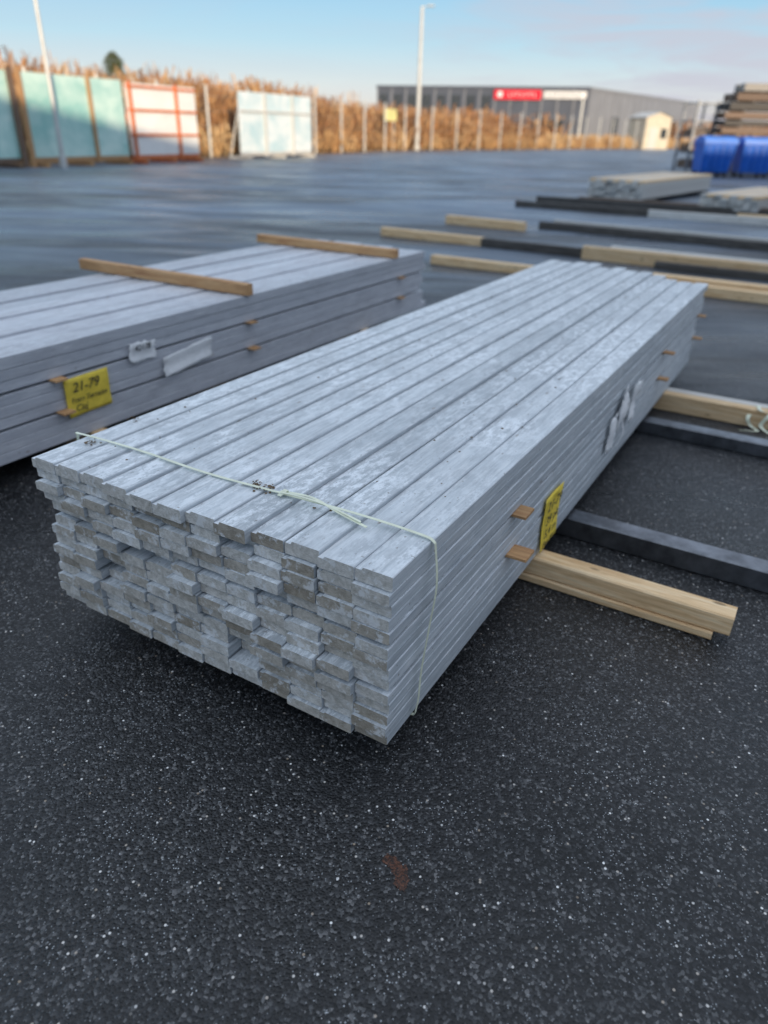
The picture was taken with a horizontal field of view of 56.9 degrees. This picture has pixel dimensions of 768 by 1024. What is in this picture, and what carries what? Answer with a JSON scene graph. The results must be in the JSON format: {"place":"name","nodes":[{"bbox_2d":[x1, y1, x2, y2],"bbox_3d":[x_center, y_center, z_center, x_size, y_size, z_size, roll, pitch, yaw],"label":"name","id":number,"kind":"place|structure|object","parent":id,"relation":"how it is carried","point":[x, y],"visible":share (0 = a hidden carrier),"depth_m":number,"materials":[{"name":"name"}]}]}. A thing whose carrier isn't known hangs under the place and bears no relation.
{"place":"outdoors","nodes":[
{"label":"outdoors","id":0,"kind":"place"},
{"bbox_2d":[145,62,164,82],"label":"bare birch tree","id":1,"kind":"object","parent":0,"point":[147,72],"visible":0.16,"depth_m":40.26,"materials":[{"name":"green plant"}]},
{"bbox_2d":[10,123,695,163],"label":"grass field","id":2,"kind":"structure","parent":0,"point":[222,155],"depth_m":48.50,"materials":[{"name":"plant"}]},
{"bbox_2d":[99,50,132,80],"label":"pine tree","id":3,"kind":"object","parent":2,"relation":"on","point":[118,61],"visible":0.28,"depth_m":44.03,"materials":[{"name":"green plant"}]},
{"bbox_2d":[0,45,548,163],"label":"dry shrub thicket","id":4,"kind":"object","parent":2,"relation":"on","point":[349,124],"visible":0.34,"depth_m":41.92,"materials":[{"name":"brown plant"}]},
{"bbox_2d":[384,108,396,149],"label":"yellow fence sign","id":5,"kind":"object","parent":2,"relation":"on","point":[392,115],"visible":0.68,"depth_m":49.88,"materials":[{"name":"metal"}]},
{"bbox_2d":[414,5,434,149],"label":"street lamp","id":6,"kind":"object","parent":2,"relation":"on","point":[418,106],"visible":0.89,"depth_m":51.18,"materials":[{"name":"metal"}]},
{"bbox_2d":[334,97,767,139],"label":"distant shrub thicket","id":7,"kind":"object","parent":2,"relation":"on","point":[473,114],"visible":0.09,"depth_m":112.81,"materials":[{"name":"brown plant"}]},
{"bbox_2d":[577,97,584,137],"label":"utility post","id":8,"kind":"object","parent":2,"relation":"on","point":[580,119],"visible":0.83,"depth_m":73.93,"materials":[{"name":"metal"}]},
{"bbox_2d":[626,112,672,148],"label":"storage shed","id":9,"kind":"structure","parent":2,"relation":"on","point":[654,130],"depth_m":81.38,"materials":[{"name":"beige paint"}]},
{"bbox_2d":[0,149,767,1023],"bbox_3d":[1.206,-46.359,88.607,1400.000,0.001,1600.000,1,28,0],"label":"asphalt ground","id":10,"kind":"structure","parent":0,"point":[544,845],"depth_m":1.70,"materials":[{"name":"black asphalt"}]},
{"bbox_2d":[0,66,29,168],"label":"glass panel rack","id":11,"kind":"object","parent":10,"relation":"on","point":[10,151],"visible":1,"depth_m":21.79,"materials":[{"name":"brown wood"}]},
{"bbox_2d":[33,0,67,167],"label":"street lamp","id":12,"kind":"object","parent":10,"relation":"on","point":[62,160],"visible":1,"depth_m":22.09,"materials":[{"name":"metal"}]},
{"bbox_2d":[13,67,132,167],"bbox_3d":[-10.569,-13.249,23.934,1.250,2.750,4.440,14,31,22],"label":"glass panel rack","id":13,"kind":"object","parent":10,"relation":"on","point":[91,118],"visible":0.9,"depth_m":23.73,"materials":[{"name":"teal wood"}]},
{"bbox_2d":[124,80,202,163],"bbox_3d":[-8.667,-15.003,27.363,1.250,2.660,3.750,14,31,22],"label":"glass panel rack","id":14,"kind":"object","parent":10,"relation":"on","point":[162,120],"visible":0.93,"depth_m":27.10,"materials":[{"name":"white glass"}]},
{"bbox_2d":[0,234,424,465],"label":"lumber stack","id":15,"kind":"object","parent":10,"relation":"on","point":[113,342],"visible":1,"depth_m":3.77,"materials":[{"name":"paint"}]},
{"bbox_2d":[229,91,314,159],"bbox_3d":[-5.234,-18.261,33.499,1.250,2.710,5.950,14,31,22],"label":"glass panel rack","id":16,"kind":"object","parent":10,"relation":"on","point":[274,125],"visible":1,"depth_m":33.05,"materials":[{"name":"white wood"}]},
{"bbox_2d":[6,67,767,162],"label":"wire fence","id":17,"kind":"object","parent":10,"relation":"on","point":[207,110],"visible":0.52,"depth_m":51.00,"materials":[{"name":"metal"}]},
{"bbox_2d":[382,853,409,891],"bbox_3d":[0.030,0.741,1.464,0.044,0.004,0.094,-12,31,-23],"label":"rust stain","id":18,"kind":"object","parent":10,"relation":"on","point":[399,871],"visible":1,"depth_m":1.46,"materials":[{"name":"brown"}]},
{"bbox_2d":[381,227,484,245],"bbox_3d":[0.652,-3.820,9.816,1.600,0.109,0.100,18,32,28],"label":"pine bearer","id":19,"kind":"object","parent":10,"relation":"on","point":[434,236],"visible":0.92,"depth_m":9.76,"materials":[{"name":"beige wood"}]},
{"bbox_2d":[445,215,526,231],"bbox_3d":[1.614,-4.622,11.324,1.400,0.129,0.120,20,33,30],"label":"pine bearer","id":20,"kind":"object","parent":10,"relation":"on","point":[488,223],"visible":1,"depth_m":11.25,"materials":[{"name":"beige wood"}]},
{"bbox_2d":[481,238,581,257],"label":"dark timber beam","id":21,"kind":"structure","parent":10,"relation":"on","point":[559,250],"depth_m":9.04,"materials":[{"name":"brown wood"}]},
{"bbox_2d":[378,88,696,138],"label":"walls","id":22,"kind":"structure","parent":10,"relation":"on","point":[549,106],"depth_m":117.13,"materials":[{"name":"metal"}]},
{"bbox_2d":[376,85,590,136],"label":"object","id":23,"kind":"object","parent":22,"relation":"attached to","point":[440,98],"visible":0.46,"depth_m":117.54,"materials":[{"name":"grey metal"}]},
{"bbox_2d":[494,90,586,99],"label":"signs","id":24,"kind":"object","parent":23,"relation":"attached to","point":[521,94],"visible":1,"depth_m":113.83,"materials":[{"name":"red plastic"}]},
{"bbox_2d":[586,87,694,137],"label":"side details","id":25,"kind":"object","parent":22,"relation":"attached to","point":[615,128],"visible":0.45,"depth_m":123.33,"materials":[{"name":"grey metal"}]},
{"bbox_2d":[515,200,652,215],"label":"dark timber beam","id":26,"kind":"structure","parent":10,"relation":"on","point":[587,208],"depth_m":13.97,"materials":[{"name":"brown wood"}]},
{"bbox_2d":[430,254,767,303],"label":"pine bearer","id":27,"kind":"object","parent":10,"relation":"on","point":[744,295],"visible":0.53,"depth_m":7.65,"materials":[{"name":"beige wood"}]},
{"bbox_2d":[518,571,712,639],"bbox_3d":[0.210,0.119,2.595,1.875,0.029,0.078,17,32,26],"label":"pine bearer","id":28,"kind":"object","parent":10,"relation":"on","point":[629,609],"visible":0.15,"depth_m":2.27,"materials":[{"name":"beige wood"}]},
{"bbox_2d":[524,550,737,635],"bbox_3d":[0.232,0.081,2.565,1.920,0.067,0.074,17,32,26],"label":"pine bearer","id":29,"kind":"object","parent":28,"relation":"on","point":[699,611],"visible":0.35,"depth_m":2.24,"materials":[{"name":"beige wood"}]},
{"bbox_2d":[31,260,707,744],"bbox_3d":[0.610,-0.639,3.345,1.214,0.487,4.231,17,32,26],"label":"lumber stack","id":30,"kind":"object","parent":29,"relation":"on","point":[355,532],"visible":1,"depth_m":1.93,"materials":[{"name":"paint"}]},
{"bbox_2d":[587,172,711,200],"bbox_3d":[6.752,-8.118,17.665,1.550,0.481,5.434,21,34,32],"label":"lumber stack","id":31,"kind":"object","parent":10,"relation":"on","point":[647,186],"visible":1,"depth_m":16.16,"materials":[{"name":"grey wood"}]},
{"bbox_2d":[536,196,767,214],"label":"dark timber beam","id":32,"kind":"structure","parent":10,"relation":"on","point":[665,207],"depth_m":14.75,"materials":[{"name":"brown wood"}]},
{"bbox_2d":[538,221,767,251],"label":"dark timber beam","id":33,"kind":"structure","parent":10,"relation":"on","point":[685,238],"depth_m":10.36,"materials":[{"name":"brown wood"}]},
{"bbox_2d":[554,219,767,241],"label":"pine bearer","id":34,"kind":"object","parent":10,"relation":"on","point":[668,231],"visible":0.31,"depth_m":10.39,"materials":[{"name":"brown wood"}]},
{"bbox_2d":[555,509,767,592],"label":"steel beam","id":35,"kind":"structure","parent":10,"relation":"on","point":[743,570],"depth_m":2.52,"materials":[{"name":"grey metal"}]},
{"bbox_2d":[579,196,767,209],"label":"pine bearer","id":36,"kind":"object","parent":10,"relation":"on","point":[677,203],"visible":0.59,"depth_m":14.86,"materials":[{"name":"brown wood"}]},
{"bbox_2d":[581,245,767,271],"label":"pine bearer","id":37,"kind":"object","parent":10,"relation":"on","point":[625,256],"visible":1,"depth_m":8.27,"materials":[{"name":"beige wood"}]},
{"bbox_2d":[610,246,767,263],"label":"pine bearer","id":38,"kind":"object","parent":10,"relation":"on","point":[696,255],"visible":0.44,"depth_m":8.16,"materials":[{"name":"brown wood"}]},
{"bbox_2d":[672,100,720,172],"bbox_3d":[13.515,-16.273,30.737,0.980,2.700,1.280,-1,29,-5],"label":"metal storage rack","id":39,"kind":"object","parent":10,"relation":"on","point":[691,133],"visible":0.6,"depth_m":30.48,"materials":[{"name":"metal"}]},
{"bbox_2d":[634,416,767,458],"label":"steel beam","id":40,"kind":"structure","parent":10,"relation":"on","point":[728,441],"depth_m":3.51,"materials":[{"name":"grey metal"}]},
{"bbox_2d":[647,210,767,225],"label":"pine bearer","id":41,"kind":"object","parent":10,"relation":"on","point":[730,219],"visible":1,"depth_m":12.81,"materials":[{"name":"brown wood"}]},
{"bbox_2d":[652,390,767,429],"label":"pine bearer","id":42,"kind":"object","parent":10,"relation":"on","point":[708,408],"visible":0.47,"depth_m":3.83,"materials":[{"name":"beige wood"}]},
{"bbox_2d":[737,405,767,433],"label":"torn plastic strap","id":43,"kind":"object","parent":42,"relation":"on","point":[762,422],"visible":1,"depth_m":3.71,"materials":[{"name":"white plastic"}]},
{"bbox_2d":[653,273,767,291],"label":"pine bearer","id":44,"kind":"object","parent":10,"relation":"on","point":[733,284],"depth_m":6.85,"materials":[{"name":"beige wood"}]},
{"bbox_2d":[654,261,767,280],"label":"dark timber beam","id":45,"kind":"structure","parent":10,"relation":"on","point":[718,271],"depth_m":7.87,"materials":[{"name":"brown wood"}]},
{"bbox_2d":[692,136,738,176],"bbox_3d":[12.815,-13.844,27.573,1.320,1.404,1.020,0,28,-3],"label":"waste bin","id":46,"kind":"object","parent":10,"relation":"on","point":[714,154],"visible":0.95,"depth_m":27.21,"materials":[{"name":"blue plastic"}]},
{"bbox_2d":[666,387,767,407],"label":"pine bearer","id":47,"kind":"object","parent":10,"relation":"on","point":[717,397],"visible":0.18,"depth_m":3.89,"materials":[{"name":"brown wood"}]},
{"bbox_2d":[698,187,767,212],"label":"lumber stack","id":48,"kind":"object","parent":10,"relation":"on","point":[754,199],"visible":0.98,"depth_m":14.11,"materials":[{"name":"grey wood"}]},
{"bbox_2d":[709,83,767,173],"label":"timber pile","id":49,"kind":"object","parent":10,"relation":"on","point":[743,102],"visible":0.47,"depth_m":29.21,"materials":[{"name":"brown wood"}]},
{"bbox_2d":[731,137,767,177],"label":"waste bin","id":50,"kind":"object","parent":10,"relation":"on","point":[750,155],"visible":0.97,"depth_m":27.25,"materials":[{"name":"blue plastic"}]},
{"bbox_2d":[737,213,767,217],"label":"pine bearer","id":51,"kind":"object","parent":10,"relation":"on","point":[753,215],"visible":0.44,"depth_m":12.67,"materials":[{"name":"beige wood"}]},
{"bbox_2d":[0,0,767,126],"label":"sky","id":52,"kind":"structure","parent":0,"point":[685,50],"materials":[{"name":"blue"}]},
{"bbox_2d":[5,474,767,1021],"bbox_3d":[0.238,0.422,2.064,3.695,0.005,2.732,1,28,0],"label":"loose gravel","id":53,"kind":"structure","parent":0,"point":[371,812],"depth_m":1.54,"materials":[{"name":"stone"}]}
]}

